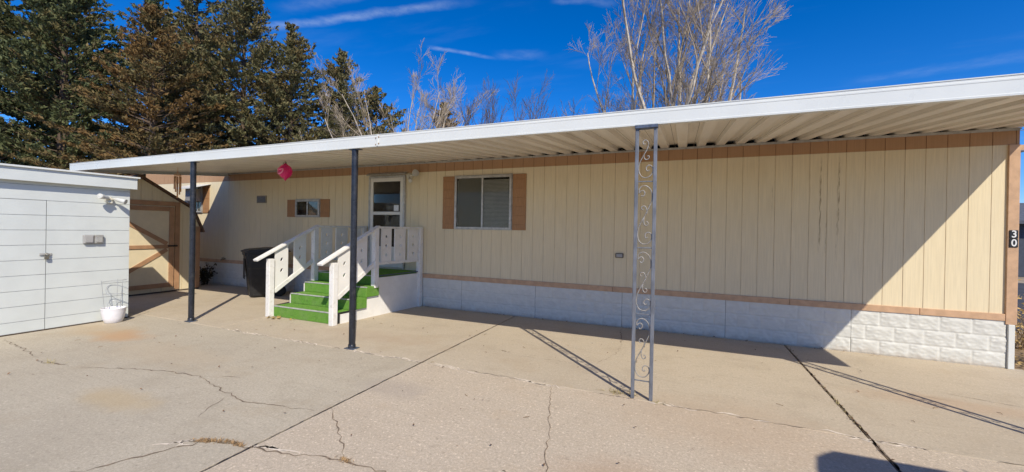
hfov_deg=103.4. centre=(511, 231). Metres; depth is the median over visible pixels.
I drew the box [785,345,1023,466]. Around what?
concrete slab
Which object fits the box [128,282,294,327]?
concrete slab
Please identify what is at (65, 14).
fir tree
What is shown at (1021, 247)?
neighbour house
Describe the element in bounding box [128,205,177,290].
door
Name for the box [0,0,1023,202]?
sky
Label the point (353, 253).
support post
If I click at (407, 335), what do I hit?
concrete slab
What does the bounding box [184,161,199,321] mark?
support post
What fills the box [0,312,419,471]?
concrete slab
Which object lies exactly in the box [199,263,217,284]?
potted plant
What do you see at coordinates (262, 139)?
juniper tree
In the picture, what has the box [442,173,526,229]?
window
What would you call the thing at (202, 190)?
window
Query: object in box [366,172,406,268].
door
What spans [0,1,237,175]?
juniper tree
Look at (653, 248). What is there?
ornate post
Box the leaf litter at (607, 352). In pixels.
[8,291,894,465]
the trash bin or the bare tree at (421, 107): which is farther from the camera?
the bare tree at (421, 107)
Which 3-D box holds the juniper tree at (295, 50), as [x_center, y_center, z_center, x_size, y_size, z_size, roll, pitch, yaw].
[-12.688,-5.243,23.260,8.780,13.216,8.041,1,0,23]
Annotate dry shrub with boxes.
[1015,279,1023,349]
[1015,298,1023,350]
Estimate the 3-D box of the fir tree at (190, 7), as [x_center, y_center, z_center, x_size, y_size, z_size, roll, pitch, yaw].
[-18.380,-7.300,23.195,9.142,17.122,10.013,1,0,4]
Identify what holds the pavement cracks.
on the concrete slab at (592, 432)
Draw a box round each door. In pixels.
[0,198,51,335]
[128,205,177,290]
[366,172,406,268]
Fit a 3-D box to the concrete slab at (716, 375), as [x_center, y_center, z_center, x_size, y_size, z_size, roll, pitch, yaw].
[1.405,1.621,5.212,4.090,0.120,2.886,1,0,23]
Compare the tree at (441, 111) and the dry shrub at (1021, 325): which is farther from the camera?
the tree at (441, 111)
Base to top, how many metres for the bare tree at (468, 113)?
12.729 m
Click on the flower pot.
(111, 314)
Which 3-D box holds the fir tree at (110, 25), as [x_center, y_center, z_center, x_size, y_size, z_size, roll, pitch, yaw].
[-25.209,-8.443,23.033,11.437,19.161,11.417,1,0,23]
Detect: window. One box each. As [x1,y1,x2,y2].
[173,184,210,212]
[287,199,329,216]
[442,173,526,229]
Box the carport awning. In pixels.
[70,73,1023,176]
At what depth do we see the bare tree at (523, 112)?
31.16 m
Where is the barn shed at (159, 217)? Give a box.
[126,175,204,296]
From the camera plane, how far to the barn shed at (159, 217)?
9.00 m
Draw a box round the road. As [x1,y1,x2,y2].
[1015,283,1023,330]
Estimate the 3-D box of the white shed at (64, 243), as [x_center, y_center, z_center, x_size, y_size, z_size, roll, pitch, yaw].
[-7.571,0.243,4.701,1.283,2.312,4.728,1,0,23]
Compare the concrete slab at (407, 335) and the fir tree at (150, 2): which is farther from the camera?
the fir tree at (150, 2)
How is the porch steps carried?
on the concrete slab at (407, 335)
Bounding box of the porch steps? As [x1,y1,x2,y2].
[253,225,423,325]
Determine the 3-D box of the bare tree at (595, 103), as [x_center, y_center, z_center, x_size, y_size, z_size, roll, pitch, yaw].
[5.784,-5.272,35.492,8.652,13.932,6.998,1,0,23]
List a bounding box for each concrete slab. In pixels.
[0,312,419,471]
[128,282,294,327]
[204,363,897,471]
[219,306,514,363]
[423,316,867,438]
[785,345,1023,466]
[873,443,1023,471]
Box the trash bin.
[241,247,290,296]
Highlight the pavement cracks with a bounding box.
[4,320,1019,471]
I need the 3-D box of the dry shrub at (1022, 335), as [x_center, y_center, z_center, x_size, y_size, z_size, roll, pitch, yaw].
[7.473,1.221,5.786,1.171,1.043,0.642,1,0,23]
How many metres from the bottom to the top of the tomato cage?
0.504 m
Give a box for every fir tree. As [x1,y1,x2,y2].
[0,0,103,164]
[0,0,159,172]
[0,0,176,164]
[46,0,287,176]
[96,0,192,139]
[144,23,261,146]
[146,0,318,152]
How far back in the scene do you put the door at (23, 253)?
5.57 m
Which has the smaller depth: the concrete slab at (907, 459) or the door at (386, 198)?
the concrete slab at (907, 459)
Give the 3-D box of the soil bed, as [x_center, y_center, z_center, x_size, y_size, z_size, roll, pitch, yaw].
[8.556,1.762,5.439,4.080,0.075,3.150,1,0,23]
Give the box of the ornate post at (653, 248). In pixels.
[630,124,657,400]
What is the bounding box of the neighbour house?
[1018,203,1023,276]
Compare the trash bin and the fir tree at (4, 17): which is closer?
the trash bin
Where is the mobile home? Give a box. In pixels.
[146,128,1023,369]
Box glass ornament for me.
[277,161,292,180]
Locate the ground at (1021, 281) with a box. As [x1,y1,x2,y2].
[1016,277,1023,333]
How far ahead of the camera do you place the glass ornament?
7.00 m
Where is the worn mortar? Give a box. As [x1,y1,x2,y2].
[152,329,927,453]
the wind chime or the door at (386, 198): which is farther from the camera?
the door at (386, 198)
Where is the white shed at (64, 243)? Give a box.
[0,163,140,336]
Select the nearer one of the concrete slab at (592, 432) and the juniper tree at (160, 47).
the concrete slab at (592, 432)
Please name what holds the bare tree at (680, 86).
on the ground at (1021, 281)
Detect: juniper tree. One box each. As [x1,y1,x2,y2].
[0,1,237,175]
[219,22,357,145]
[224,72,320,144]
[284,47,393,140]
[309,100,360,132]
[345,85,406,135]
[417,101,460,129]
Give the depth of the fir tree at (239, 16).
21.37 m
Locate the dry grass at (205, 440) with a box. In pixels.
[193,436,353,464]
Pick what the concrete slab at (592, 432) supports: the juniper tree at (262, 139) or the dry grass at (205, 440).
the dry grass at (205, 440)
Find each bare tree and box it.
[296,38,497,141]
[423,78,512,128]
[474,70,608,123]
[531,87,608,118]
[561,0,793,115]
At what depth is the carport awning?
4.60 m
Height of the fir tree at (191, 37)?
15.917 m
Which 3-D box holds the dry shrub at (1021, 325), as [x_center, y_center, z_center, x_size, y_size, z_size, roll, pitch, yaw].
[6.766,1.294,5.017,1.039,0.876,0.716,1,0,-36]
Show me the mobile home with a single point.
(905, 247)
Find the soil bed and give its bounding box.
[1014,333,1023,369]
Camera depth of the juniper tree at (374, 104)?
25.88 m
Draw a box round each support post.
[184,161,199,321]
[344,148,362,349]
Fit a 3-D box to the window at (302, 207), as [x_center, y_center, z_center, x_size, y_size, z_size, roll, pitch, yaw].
[-4.706,-0.532,9.308,1.339,0.422,0.041,1,0,23]
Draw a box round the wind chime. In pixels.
[174,172,181,197]
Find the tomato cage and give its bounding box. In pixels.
[101,279,125,308]
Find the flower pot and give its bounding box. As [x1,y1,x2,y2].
[100,306,126,322]
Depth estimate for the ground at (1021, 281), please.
15.79 m
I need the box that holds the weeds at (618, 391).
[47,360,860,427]
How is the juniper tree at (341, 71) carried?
on the ground at (1021, 281)
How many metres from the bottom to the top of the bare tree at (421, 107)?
10.763 m

